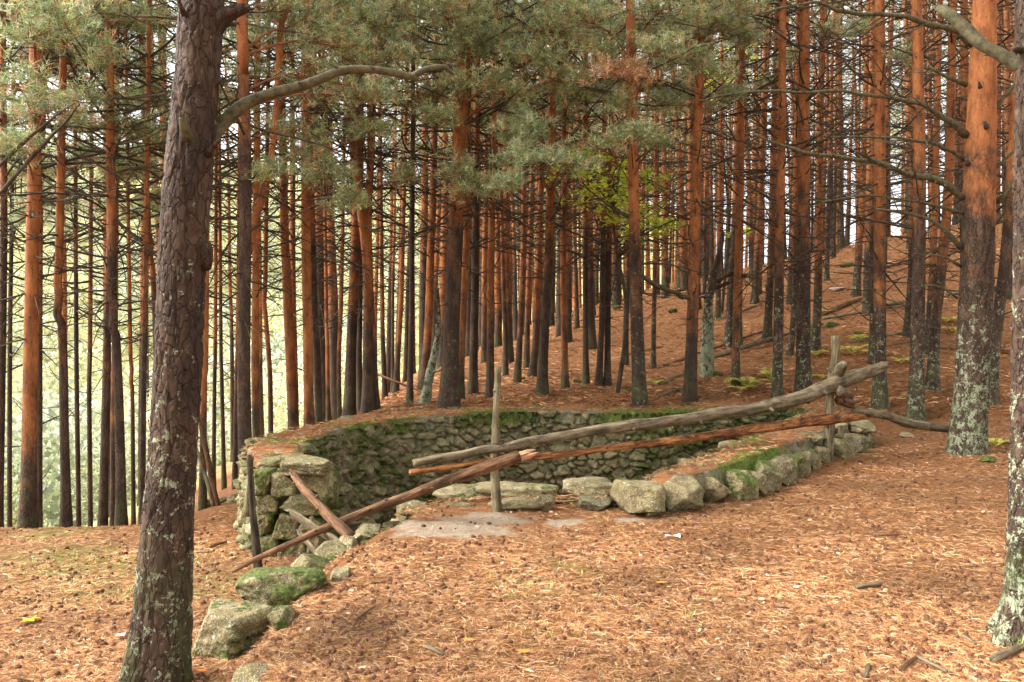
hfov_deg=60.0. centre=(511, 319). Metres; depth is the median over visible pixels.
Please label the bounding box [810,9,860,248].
pine tree
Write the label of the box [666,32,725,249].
pine tree
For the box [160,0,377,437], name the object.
pine tree
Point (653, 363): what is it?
pine tree
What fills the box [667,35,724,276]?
pine tree
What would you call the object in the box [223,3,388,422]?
pine tree
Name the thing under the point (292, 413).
pine tree
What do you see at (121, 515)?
pine tree
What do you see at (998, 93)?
pine tree
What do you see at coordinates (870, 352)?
pine tree
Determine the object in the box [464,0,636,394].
pine tree
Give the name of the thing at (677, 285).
pine tree
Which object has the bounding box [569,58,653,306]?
pine tree
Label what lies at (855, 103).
pine tree
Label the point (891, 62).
pine tree
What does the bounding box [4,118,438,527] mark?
wood
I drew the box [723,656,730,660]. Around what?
pine cone
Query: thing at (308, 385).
pine tree
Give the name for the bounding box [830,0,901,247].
pine tree
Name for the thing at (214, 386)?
pine tree
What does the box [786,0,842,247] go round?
pine tree
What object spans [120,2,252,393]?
pine tree
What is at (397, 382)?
fallen log
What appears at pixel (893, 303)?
fallen log
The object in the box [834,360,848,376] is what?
log stub
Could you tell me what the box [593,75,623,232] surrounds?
pine tree
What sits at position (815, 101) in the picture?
pine tree
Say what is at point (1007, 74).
pine tree
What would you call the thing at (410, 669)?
pine cone
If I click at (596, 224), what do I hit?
pine tree
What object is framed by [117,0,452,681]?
pine tree
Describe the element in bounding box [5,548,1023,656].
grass
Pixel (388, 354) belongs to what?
pine tree
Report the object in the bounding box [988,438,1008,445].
fern
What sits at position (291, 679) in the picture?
pine cone
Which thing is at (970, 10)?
pine tree
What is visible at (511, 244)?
pine tree
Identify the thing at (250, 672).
boulder
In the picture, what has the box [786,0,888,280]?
pine tree
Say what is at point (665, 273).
pine tree
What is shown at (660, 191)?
pine tree
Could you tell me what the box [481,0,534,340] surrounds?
pine tree
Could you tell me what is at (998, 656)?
stick
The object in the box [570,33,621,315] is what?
pine tree
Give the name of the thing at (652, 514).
boulder
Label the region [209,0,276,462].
pine tree
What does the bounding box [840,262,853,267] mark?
moss cushion
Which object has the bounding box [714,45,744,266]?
pine tree
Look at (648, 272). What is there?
distant pines
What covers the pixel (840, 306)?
fallen log
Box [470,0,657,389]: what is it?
pine tree
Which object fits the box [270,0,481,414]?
pine tree
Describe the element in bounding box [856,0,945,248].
pine tree
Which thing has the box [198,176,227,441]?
pine tree
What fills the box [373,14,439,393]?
pine tree
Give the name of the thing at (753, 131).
pine tree
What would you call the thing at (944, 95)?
pine tree
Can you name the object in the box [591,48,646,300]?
pine tree
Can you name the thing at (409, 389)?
pine tree
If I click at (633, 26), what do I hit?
pine tree
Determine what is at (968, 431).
pine tree
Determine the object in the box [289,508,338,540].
plank
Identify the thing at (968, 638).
stick
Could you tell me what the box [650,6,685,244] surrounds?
pine tree
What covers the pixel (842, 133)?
pine tree
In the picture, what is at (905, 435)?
boulder
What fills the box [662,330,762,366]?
fallen log
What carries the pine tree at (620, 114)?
on the ground at (498, 521)
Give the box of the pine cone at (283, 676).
[280,674,288,680]
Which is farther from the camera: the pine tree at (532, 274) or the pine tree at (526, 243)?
the pine tree at (532, 274)
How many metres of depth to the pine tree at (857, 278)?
23.23 m
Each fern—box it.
[723,376,770,387]
[727,385,756,390]
[756,368,786,378]
[811,350,828,354]
[812,374,827,377]
[830,344,868,353]
[846,334,868,339]
[889,357,908,362]
[941,326,956,332]
[942,316,956,321]
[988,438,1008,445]
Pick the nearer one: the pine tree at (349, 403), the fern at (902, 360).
the pine tree at (349, 403)
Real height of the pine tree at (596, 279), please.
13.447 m
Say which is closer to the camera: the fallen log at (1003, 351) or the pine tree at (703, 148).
the fallen log at (1003, 351)
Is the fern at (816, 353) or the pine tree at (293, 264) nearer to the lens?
the pine tree at (293, 264)
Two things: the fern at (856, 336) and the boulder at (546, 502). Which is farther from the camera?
the fern at (856, 336)
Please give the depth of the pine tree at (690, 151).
20.50 m
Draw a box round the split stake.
[243,456,253,516]
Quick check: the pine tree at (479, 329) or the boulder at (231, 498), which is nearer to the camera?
the boulder at (231, 498)
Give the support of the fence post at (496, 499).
on the ground at (498, 521)
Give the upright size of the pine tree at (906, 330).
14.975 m
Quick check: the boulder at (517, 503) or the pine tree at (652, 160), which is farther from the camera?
the pine tree at (652, 160)
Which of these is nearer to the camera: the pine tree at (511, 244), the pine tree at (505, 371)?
the pine tree at (505, 371)
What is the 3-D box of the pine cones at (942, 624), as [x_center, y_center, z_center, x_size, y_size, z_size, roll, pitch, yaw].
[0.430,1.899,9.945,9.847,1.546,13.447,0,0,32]
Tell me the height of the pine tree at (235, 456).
17.927 m
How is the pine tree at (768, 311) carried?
on the ground at (498, 521)
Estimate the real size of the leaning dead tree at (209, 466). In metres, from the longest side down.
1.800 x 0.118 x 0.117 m
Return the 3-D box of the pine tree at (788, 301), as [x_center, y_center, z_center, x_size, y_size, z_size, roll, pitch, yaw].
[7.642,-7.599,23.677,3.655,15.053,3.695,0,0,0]
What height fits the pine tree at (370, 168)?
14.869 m
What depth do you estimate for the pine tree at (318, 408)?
13.22 m
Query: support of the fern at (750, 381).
on the ground at (498, 521)
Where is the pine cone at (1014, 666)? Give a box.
[1009,663,1017,669]
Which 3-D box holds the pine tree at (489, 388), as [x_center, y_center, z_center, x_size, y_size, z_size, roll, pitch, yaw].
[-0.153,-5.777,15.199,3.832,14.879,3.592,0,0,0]
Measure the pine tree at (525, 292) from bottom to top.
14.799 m
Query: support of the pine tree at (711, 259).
on the ground at (498, 521)
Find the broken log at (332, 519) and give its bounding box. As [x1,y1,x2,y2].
[290,469,355,535]
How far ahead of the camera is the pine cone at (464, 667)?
4.05 m
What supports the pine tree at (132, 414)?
on the ground at (498, 521)
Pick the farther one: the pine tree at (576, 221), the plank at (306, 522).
the pine tree at (576, 221)
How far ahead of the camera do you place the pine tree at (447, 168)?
23.82 m
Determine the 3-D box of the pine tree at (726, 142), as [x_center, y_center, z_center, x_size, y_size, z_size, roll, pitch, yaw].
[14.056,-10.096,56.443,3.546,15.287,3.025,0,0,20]
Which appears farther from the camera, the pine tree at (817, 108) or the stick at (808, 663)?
the pine tree at (817, 108)
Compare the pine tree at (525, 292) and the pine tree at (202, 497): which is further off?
the pine tree at (525, 292)
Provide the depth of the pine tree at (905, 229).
35.57 m
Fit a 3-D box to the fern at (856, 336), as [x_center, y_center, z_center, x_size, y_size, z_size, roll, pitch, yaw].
[7.353,0.377,18.774,0.532,0.150,0.554,0,0,-30]
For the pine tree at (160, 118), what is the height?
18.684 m
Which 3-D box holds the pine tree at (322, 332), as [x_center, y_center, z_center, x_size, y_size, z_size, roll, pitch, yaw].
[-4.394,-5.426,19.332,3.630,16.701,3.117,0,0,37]
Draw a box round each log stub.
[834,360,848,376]
[834,385,854,398]
[835,396,854,407]
[838,425,845,438]
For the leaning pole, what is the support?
on the ground at (498, 521)
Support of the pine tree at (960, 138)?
on the ground at (498, 521)
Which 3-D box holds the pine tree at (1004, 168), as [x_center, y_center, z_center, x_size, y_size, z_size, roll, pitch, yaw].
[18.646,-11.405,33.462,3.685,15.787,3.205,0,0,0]
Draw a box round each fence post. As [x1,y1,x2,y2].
[247,454,262,567]
[490,366,501,511]
[822,336,839,461]
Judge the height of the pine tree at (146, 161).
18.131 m
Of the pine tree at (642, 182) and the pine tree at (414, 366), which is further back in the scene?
the pine tree at (414, 366)
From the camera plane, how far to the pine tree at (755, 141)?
34.53 m
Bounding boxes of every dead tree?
[197,448,215,506]
[198,415,220,505]
[406,288,469,404]
[664,231,760,377]
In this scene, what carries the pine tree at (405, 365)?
on the ground at (498, 521)
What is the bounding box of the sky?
[6,0,1013,267]
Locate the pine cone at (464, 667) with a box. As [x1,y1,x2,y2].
[459,665,467,670]
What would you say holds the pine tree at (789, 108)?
on the ground at (498, 521)
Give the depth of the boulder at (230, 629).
4.70 m
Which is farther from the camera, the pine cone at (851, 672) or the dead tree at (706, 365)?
the dead tree at (706, 365)
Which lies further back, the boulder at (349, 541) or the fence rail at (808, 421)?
the fence rail at (808, 421)
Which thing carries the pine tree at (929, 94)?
on the ground at (498, 521)
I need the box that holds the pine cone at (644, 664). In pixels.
[642,661,650,666]
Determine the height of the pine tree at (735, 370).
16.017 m
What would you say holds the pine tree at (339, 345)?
on the ground at (498, 521)
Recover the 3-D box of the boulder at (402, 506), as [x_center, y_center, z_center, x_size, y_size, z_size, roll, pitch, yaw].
[-0.839,1.635,7.667,0.316,0.180,0.417,0,0,0]
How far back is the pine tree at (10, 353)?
11.91 m
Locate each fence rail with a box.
[409,409,888,474]
[412,361,889,466]
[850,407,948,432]
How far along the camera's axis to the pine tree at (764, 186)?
40.92 m
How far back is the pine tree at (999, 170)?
29.91 m
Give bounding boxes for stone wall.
[232,401,877,556]
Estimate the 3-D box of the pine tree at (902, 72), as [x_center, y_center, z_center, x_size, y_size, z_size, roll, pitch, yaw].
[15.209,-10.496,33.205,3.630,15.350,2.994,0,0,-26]
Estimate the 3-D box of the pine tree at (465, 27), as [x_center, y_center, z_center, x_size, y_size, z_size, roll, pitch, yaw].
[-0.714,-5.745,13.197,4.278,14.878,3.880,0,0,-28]
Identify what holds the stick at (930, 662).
on the ground at (498, 521)
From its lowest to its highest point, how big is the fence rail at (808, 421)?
0.151 m
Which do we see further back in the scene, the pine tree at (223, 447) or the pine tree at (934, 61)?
the pine tree at (934, 61)
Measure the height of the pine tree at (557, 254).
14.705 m
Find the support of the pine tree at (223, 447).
on the ground at (498, 521)
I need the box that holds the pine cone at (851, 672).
[848,670,854,676]
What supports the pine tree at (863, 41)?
on the ground at (498, 521)
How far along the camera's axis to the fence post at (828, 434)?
9.76 m
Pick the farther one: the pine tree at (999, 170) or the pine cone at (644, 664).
the pine tree at (999, 170)
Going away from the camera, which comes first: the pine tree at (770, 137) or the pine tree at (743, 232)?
the pine tree at (743, 232)
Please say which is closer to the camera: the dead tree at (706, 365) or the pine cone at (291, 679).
the pine cone at (291, 679)
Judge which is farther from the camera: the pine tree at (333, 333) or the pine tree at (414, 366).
the pine tree at (414, 366)
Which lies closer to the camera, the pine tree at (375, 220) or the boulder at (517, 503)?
the boulder at (517, 503)
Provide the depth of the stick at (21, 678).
4.33 m
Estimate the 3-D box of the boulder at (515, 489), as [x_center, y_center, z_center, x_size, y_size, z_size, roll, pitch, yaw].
[0.047,1.571,8.054,0.800,0.164,0.360,0,0,0]
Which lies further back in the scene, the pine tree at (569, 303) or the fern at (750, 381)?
the pine tree at (569, 303)
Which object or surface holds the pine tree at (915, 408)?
on the ground at (498, 521)
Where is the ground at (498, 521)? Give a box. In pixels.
[0,161,1023,681]
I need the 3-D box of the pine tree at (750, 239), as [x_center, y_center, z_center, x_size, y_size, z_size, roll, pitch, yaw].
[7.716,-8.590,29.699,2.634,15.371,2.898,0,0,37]
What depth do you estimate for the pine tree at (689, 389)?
13.70 m
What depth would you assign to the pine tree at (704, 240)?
28.62 m
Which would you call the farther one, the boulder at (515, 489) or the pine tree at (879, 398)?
the pine tree at (879, 398)
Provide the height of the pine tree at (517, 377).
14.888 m
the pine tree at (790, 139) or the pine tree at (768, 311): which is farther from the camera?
the pine tree at (790, 139)
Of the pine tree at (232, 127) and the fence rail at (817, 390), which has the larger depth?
the pine tree at (232, 127)
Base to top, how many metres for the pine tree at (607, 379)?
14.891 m
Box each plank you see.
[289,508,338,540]
[296,529,315,553]
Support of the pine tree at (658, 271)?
on the ground at (498, 521)
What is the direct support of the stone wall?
on the ground at (498, 521)
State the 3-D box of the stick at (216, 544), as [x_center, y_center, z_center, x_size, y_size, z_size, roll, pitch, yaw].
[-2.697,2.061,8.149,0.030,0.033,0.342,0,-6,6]
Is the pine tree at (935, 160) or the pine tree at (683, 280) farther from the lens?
the pine tree at (683, 280)
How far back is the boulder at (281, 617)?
4.63 m
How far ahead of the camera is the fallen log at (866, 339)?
18.77 m
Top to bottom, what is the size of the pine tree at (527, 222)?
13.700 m
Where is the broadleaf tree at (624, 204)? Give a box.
[545,147,688,393]
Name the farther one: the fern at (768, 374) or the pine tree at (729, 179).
the pine tree at (729, 179)
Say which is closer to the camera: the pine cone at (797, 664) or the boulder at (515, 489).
the pine cone at (797, 664)
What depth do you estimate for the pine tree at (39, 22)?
9.14 m
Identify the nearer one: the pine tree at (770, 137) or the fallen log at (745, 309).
the fallen log at (745, 309)
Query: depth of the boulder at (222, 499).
10.84 m
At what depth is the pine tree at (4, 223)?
10.48 m
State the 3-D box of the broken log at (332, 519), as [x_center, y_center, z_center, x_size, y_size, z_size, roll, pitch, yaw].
[-1.558,1.452,7.093,0.123,0.115,1.044,0,23,-43]
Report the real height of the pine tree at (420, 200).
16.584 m
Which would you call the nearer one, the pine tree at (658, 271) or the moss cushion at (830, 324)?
the moss cushion at (830, 324)
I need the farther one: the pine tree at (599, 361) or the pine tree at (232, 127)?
the pine tree at (232, 127)
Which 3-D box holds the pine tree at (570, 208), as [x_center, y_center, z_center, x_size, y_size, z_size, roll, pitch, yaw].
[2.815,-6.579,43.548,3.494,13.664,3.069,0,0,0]
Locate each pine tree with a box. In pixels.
[0,0,135,526]
[0,0,172,527]
[0,0,176,526]
[0,0,220,528]
[0,0,233,525]
[0,1,155,527]
[0,1,253,526]
[1,0,261,525]
[5,1,96,492]
[6,0,175,526]
[6,7,68,527]
[7,31,165,526]
[20,65,101,462]
[39,0,227,525]
[52,73,135,517]
[76,2,236,357]
[79,0,231,416]
[88,1,317,510]
[100,2,168,505]
[102,0,407,516]
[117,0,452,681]
[119,1,171,399]
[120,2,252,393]
[122,59,158,431]
[125,2,352,487]
[155,0,318,390]
[155,15,301,489]
[159,36,349,489]
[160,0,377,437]
[171,0,341,433]
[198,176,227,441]
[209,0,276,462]
[209,18,280,409]
[213,0,412,425]
[218,0,432,429]
[221,0,432,424]
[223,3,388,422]
[229,1,397,428]
[232,55,296,437]
[267,1,373,422]
[268,2,394,418]
[269,0,494,409]
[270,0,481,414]
[270,1,377,419]
[273,4,467,413]
[286,0,486,415]
[288,2,396,374]
[315,2,444,398]
[327,0,621,407]
[329,15,399,360]
[333,4,522,402]
[334,61,440,392]
[335,83,400,351]
[346,1,525,389]
[346,20,417,356]
[364,1,472,378]
[364,3,452,394]
[372,41,438,381]
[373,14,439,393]
[374,61,441,382]
[376,0,569,394]
[383,0,569,399]
[384,41,420,373]
[388,67,440,286]
[401,12,518,325]
[403,0,596,397]
[407,28,449,350]
[409,23,482,368]
[425,0,581,375]
[429,19,513,356]
[430,36,537,363]
[439,59,494,349]
[447,0,553,364]
[448,48,534,347]
[454,0,615,383]
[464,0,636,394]
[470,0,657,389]
[470,1,607,369]
[470,33,599,377]
[478,131,526,345]
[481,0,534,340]
[482,45,556,334]
[483,117,536,296]
[488,76,521,302]
[494,160,533,325]
[494,167,527,293]
[498,0,650,385]
[507,0,704,385]
[509,1,581,334]
[512,42,546,303]
[512,48,620,337]
[514,0,626,342]
[515,53,598,323]
[515,144,545,324]
[515,172,535,326]
[516,54,591,325]
[523,0,759,407]
[525,0,717,385]
[536,49,620,291]
[541,0,624,349]
[544,128,595,291]
[553,2,616,328]
[556,124,598,292]
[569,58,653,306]
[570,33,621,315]
[572,56,607,282]
[573,147,593,282]
[575,0,689,364]
[581,0,662,312]
[582,1,747,368]
[590,0,807,404]
[590,3,660,261]
[591,2,652,248]
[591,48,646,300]
[591,112,621,277]
[592,107,607,304]
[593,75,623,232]
[618,2,687,298]
[622,0,671,270]
[636,5,686,292]
[636,51,651,271]
[636,54,676,270]
[637,1,754,296]
[638,0,661,292]
[639,2,714,291]
[640,72,682,282]
[640,73,687,283]
[642,0,815,387]
[642,6,732,290]
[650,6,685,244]
[652,1,792,319]
[659,0,836,347]
[659,69,686,282]
[660,3,722,288]
[661,0,750,309]
[664,0,733,294]
[664,11,702,258]
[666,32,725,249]
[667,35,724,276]
[669,0,908,397]
[675,40,730,275]
[677,0,923,391]
[677,20,730,281]
[685,41,753,275]
[686,0,729,275]
[687,0,1014,455]
[687,134,714,271]
[701,117,727,245]
[704,0,831,303]
[704,44,769,312]
[705,0,833,345]
[708,44,752,270]
[710,0,849,342]
[710,4,813,293]
[713,0,887,355]
[714,5,789,280]
[714,33,733,255]
[714,43,733,241]
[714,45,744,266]
[724,65,770,266]
[725,21,772,234]
[727,8,771,265]
[731,2,793,239]
[744,55,771,234]
[747,0,832,265]
[747,2,810,222]
[748,0,899,350]
[749,0,842,260]
[749,0,855,304]
[754,0,826,231]
[757,27,790,259]
[758,0,1005,409]
[769,16,814,208]
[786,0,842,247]
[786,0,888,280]
[786,4,859,255]
[787,0,932,296]
[788,0,860,250]
[788,0,862,253]
[791,0,947,363]
[794,0,862,258]
[794,0,1001,421]
[810,0,849,190]
[810,0,929,217]
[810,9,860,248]
[810,14,846,226]
[810,71,833,242]
[812,0,927,315]
[812,16,855,190]
[814,3,860,247]
[824,0,935,264]
[827,1,1005,336]
[829,0,1014,353]
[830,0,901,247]
[832,3,863,219]
[833,0,1014,392]
[834,1,862,243]
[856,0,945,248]
[857,1,904,233]
[885,0,902,192]
[886,0,956,164]
[886,0,1015,406]
[888,11,933,204]
[889,0,944,233]
[890,0,931,193]
[890,0,945,196]
[890,21,905,208]
[894,2,946,198]
[895,0,960,212]
[898,6,946,207]
[899,0,1014,281]
[901,28,943,225]
[924,0,956,223]
[924,0,958,177]
[924,1,960,224]
[926,3,960,197]
[929,0,1011,182]
[932,0,960,222]
[933,0,1023,646]
[941,6,1013,173]
[946,0,1014,299]
[957,0,1014,223]
[1001,0,1013,129]
[1001,1,1013,215]
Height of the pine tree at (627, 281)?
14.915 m
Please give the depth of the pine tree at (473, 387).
15.41 m
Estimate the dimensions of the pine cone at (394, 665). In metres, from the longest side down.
0.043 x 0.032 x 0.032 m
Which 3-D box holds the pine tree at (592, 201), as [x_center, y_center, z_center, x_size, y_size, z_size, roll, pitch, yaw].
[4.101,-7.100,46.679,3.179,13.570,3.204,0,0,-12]
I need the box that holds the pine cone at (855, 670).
[852,668,859,673]
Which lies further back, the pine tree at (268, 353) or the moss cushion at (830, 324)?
the moss cushion at (830, 324)
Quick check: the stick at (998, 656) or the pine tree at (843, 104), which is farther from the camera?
the pine tree at (843, 104)
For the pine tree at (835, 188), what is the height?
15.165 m
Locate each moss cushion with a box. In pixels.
[612,305,621,309]
[668,308,677,312]
[713,371,722,375]
[823,322,839,327]
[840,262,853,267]
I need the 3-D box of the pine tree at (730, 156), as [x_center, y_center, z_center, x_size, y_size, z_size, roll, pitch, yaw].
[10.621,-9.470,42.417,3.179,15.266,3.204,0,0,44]
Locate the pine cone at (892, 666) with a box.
[888,663,897,668]
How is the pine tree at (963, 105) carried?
on the ground at (498, 521)
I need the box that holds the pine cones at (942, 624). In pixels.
[0,388,1007,679]
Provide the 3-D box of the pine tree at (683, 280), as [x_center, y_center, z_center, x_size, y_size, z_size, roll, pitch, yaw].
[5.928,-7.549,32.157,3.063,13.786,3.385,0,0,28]
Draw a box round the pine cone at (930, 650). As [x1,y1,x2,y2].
[927,648,934,654]
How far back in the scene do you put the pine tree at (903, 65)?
33.50 m
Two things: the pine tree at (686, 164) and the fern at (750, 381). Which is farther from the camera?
the pine tree at (686, 164)
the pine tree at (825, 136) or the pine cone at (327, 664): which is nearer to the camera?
the pine cone at (327, 664)
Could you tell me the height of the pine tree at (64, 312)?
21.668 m
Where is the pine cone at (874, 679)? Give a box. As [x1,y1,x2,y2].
[869,676,877,681]
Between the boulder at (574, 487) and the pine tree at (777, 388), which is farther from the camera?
the pine tree at (777, 388)
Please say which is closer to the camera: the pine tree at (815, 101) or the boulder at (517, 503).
the boulder at (517, 503)
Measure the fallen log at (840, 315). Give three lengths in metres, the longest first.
2.229 x 0.084 x 0.066 m
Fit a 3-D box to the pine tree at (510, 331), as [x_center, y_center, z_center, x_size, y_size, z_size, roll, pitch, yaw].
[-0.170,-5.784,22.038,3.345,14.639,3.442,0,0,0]
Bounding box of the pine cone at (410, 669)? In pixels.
[407,666,415,672]
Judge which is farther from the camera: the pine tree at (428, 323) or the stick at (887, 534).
the pine tree at (428, 323)
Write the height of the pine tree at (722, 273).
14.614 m
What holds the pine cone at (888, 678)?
on the ground at (498, 521)
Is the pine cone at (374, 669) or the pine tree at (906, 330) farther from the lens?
the pine tree at (906, 330)
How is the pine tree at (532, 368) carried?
on the ground at (498, 521)
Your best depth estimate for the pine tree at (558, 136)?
25.11 m
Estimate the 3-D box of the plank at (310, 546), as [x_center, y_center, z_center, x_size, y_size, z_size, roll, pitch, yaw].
[-1.625,1.801,7.100,0.048,0.081,0.487,0,11,-33]
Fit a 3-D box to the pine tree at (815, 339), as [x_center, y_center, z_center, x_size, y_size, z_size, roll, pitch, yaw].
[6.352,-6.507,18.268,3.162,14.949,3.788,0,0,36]
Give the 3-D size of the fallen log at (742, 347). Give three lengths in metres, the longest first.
3.910 x 0.108 x 0.104 m
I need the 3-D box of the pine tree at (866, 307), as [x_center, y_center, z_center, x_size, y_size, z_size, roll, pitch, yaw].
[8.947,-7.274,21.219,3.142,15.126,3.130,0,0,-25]
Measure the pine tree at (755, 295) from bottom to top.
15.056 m
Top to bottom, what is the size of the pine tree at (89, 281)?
18.785 m
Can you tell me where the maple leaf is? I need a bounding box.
[23,615,41,621]
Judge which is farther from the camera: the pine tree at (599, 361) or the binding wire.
the pine tree at (599, 361)
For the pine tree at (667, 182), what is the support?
on the ground at (498, 521)
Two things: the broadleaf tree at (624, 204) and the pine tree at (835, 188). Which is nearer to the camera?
the broadleaf tree at (624, 204)
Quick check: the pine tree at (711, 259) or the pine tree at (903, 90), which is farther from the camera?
the pine tree at (711, 259)
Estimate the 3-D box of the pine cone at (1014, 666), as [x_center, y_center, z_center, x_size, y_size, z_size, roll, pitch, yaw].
[2.301,1.593,4.068,0.030,0.030,0.040,-7,8,-30]
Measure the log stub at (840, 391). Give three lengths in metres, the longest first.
0.548 x 0.122 x 0.115 m
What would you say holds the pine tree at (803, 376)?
on the ground at (498, 521)
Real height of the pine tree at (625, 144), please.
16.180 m
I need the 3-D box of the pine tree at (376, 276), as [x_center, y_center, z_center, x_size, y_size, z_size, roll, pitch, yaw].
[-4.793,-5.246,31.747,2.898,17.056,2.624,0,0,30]
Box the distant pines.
[415,24,1011,331]
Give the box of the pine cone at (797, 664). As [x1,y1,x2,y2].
[792,662,800,666]
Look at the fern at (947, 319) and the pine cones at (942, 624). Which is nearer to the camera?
the pine cones at (942, 624)
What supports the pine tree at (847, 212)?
on the ground at (498, 521)
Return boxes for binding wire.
[488,440,509,452]
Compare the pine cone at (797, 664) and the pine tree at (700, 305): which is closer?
the pine cone at (797, 664)
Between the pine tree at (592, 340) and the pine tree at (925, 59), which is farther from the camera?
the pine tree at (925, 59)
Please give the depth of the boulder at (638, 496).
7.16 m
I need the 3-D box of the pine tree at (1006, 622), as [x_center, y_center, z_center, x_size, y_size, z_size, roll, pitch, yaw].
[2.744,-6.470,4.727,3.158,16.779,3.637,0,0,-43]
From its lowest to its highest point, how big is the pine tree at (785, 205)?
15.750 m
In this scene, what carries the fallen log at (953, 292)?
on the ground at (498, 521)
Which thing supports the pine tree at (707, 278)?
on the ground at (498, 521)
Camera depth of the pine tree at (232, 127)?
26.75 m
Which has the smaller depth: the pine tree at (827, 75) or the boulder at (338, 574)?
the boulder at (338, 574)
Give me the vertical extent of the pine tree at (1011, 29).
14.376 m
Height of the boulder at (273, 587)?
0.305 m
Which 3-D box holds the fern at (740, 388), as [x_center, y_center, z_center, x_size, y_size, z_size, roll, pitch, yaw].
[3.825,1.148,14.859,0.468,0.120,0.403,0,0,-25]
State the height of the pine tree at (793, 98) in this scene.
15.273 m
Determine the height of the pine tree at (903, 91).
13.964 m
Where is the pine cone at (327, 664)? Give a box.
[323,662,330,667]
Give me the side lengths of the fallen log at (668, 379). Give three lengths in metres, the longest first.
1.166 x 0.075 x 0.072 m
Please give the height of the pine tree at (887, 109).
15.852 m
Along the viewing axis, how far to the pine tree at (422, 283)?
21.53 m
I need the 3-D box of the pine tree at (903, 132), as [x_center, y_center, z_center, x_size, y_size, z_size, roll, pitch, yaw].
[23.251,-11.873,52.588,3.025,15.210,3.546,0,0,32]
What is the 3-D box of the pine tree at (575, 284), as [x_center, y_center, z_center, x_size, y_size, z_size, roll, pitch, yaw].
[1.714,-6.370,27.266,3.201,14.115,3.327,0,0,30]
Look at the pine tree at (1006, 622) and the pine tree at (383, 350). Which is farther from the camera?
the pine tree at (383, 350)
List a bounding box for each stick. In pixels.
[0,673,33,681]
[197,550,208,552]
[209,540,226,547]
[353,605,374,620]
[423,643,444,655]
[586,632,613,639]
[765,605,788,608]
[798,657,815,668]
[854,582,881,587]
[862,663,870,677]
[879,533,897,534]
[899,655,916,671]
[914,654,948,672]
[961,634,976,644]
[988,569,1003,574]
[989,642,1023,662]
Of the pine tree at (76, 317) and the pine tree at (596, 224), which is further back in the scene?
the pine tree at (596, 224)
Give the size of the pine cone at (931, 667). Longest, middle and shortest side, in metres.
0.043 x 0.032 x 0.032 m
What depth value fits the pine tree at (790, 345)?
18.08 m
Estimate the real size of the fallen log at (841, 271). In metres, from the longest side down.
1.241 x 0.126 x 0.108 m
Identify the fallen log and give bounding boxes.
[378,373,421,392]
[655,378,709,396]
[658,373,683,384]
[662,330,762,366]
[714,323,821,357]
[716,303,761,319]
[821,297,862,315]
[821,304,905,319]
[831,270,853,274]
[850,332,901,343]
[886,300,905,305]
[940,345,1009,353]
[946,286,995,295]
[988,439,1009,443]
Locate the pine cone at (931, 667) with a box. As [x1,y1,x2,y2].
[928,665,936,670]
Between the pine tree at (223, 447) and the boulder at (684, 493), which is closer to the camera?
the boulder at (684, 493)
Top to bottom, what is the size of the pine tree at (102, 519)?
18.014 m
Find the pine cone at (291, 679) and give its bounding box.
[287,677,294,681]
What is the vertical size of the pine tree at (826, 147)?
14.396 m
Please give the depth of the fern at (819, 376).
15.65 m
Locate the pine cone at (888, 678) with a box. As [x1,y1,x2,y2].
[884,676,893,681]
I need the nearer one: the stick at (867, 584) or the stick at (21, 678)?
the stick at (21, 678)
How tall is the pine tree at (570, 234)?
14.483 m
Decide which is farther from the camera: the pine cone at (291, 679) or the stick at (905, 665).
the stick at (905, 665)
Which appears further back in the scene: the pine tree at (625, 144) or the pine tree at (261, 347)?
the pine tree at (261, 347)
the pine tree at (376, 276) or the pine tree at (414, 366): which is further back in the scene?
the pine tree at (414, 366)
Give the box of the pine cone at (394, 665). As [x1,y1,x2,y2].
[390,662,397,668]
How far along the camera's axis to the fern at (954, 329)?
18.69 m
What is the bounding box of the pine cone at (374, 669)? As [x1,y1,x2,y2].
[371,667,380,672]
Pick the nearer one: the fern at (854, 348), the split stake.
the split stake
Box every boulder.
[191,598,273,660]
[207,497,226,505]
[227,493,237,502]
[231,662,277,681]
[235,566,327,607]
[267,605,294,630]
[290,553,330,569]
[314,540,346,561]
[330,566,350,582]
[339,535,357,551]
[354,523,380,545]
[396,500,432,519]
[432,484,484,501]
[474,481,560,498]
[488,497,539,510]
[535,494,554,510]
[562,477,611,497]
[610,479,665,513]
[645,513,661,516]
[663,475,703,511]
[899,432,913,437]
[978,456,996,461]
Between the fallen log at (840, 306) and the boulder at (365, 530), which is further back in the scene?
the fallen log at (840, 306)
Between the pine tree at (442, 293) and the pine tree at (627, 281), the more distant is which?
the pine tree at (442, 293)
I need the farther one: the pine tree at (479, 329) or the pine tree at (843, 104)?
the pine tree at (843, 104)
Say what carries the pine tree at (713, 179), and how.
on the ground at (498, 521)
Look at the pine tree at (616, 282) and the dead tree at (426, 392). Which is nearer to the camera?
the dead tree at (426, 392)
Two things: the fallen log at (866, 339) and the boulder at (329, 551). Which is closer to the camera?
the boulder at (329, 551)
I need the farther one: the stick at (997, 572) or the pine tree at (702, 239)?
the pine tree at (702, 239)

